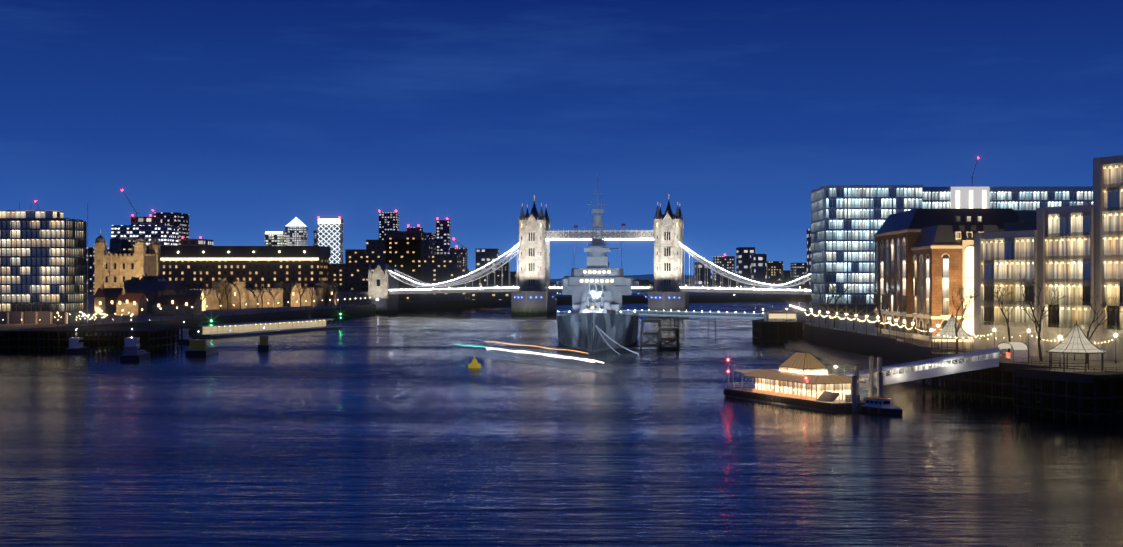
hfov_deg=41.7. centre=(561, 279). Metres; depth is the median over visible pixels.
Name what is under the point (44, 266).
sugar quay apartments
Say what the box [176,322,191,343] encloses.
moored launch
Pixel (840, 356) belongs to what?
foreshore mud
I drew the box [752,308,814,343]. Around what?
belfast shore jetty
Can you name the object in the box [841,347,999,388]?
pier gangway
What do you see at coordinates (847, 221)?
glass office block
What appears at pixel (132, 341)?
boat
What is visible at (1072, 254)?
cottons
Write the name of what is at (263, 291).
wharf trees
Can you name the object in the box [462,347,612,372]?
boat wake
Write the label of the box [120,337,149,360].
boat
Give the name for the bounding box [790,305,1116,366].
promenade lamps
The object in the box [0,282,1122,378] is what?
ground
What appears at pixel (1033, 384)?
timber jetty
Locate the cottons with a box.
[974,155,1122,360]
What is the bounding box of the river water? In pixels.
[0,301,1122,546]
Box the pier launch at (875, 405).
[858,392,902,414]
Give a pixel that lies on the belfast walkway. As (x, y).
(696, 316)
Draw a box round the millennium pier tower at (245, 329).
[189,314,342,338]
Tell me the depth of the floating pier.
251.47 m
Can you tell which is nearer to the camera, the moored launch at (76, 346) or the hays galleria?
the hays galleria
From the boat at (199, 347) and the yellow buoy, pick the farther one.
the boat at (199, 347)
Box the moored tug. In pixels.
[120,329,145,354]
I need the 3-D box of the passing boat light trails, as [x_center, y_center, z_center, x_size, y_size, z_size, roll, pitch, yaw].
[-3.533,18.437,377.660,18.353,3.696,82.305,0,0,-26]
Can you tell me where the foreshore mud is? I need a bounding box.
[784,339,1122,423]
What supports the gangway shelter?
on the timber jetty at (1033, 384)
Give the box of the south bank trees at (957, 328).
[798,272,1122,363]
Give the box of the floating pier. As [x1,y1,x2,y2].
[723,352,882,411]
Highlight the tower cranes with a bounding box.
[35,157,978,247]
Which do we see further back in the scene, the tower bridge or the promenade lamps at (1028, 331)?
the tower bridge
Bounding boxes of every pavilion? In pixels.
[929,311,975,354]
[1045,320,1106,372]
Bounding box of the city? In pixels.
[88,209,810,300]
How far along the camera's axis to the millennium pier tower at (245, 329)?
581.39 m
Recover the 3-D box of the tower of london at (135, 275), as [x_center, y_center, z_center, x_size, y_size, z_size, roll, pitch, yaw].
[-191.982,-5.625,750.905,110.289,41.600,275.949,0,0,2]
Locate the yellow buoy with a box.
[468,355,480,367]
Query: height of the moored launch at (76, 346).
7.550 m
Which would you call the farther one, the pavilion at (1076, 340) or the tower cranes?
the tower cranes
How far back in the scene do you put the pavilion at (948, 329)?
283.88 m
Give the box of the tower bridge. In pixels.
[338,195,810,316]
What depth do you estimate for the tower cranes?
1460.16 m
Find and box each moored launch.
[64,329,88,353]
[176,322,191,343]
[258,328,271,349]
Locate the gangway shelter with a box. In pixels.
[996,342,1028,362]
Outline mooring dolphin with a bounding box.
[639,319,679,349]
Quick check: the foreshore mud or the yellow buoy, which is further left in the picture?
the yellow buoy
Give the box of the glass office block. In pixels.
[810,185,1092,314]
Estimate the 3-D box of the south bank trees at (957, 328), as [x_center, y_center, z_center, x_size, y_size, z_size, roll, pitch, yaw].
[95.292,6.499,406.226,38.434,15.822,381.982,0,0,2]
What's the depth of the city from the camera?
1072.54 m
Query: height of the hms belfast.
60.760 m
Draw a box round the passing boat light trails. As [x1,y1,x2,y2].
[455,341,603,362]
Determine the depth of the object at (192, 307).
580.82 m
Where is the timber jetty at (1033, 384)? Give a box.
[922,349,1122,421]
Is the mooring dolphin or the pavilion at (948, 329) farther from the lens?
the mooring dolphin
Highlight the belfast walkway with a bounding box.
[622,309,762,338]
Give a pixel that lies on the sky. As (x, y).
(245, 119)
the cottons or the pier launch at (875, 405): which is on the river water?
the pier launch at (875, 405)
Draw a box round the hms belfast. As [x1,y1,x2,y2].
[555,172,638,353]
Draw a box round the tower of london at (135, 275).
[94,229,337,315]
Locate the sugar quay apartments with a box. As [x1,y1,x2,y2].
[0,203,87,323]
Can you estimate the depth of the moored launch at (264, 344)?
452.23 m
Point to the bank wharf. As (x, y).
(153, 337)
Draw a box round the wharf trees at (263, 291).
[108,276,361,311]
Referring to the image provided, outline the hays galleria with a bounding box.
[874,208,1023,341]
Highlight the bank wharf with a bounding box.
[0,319,207,351]

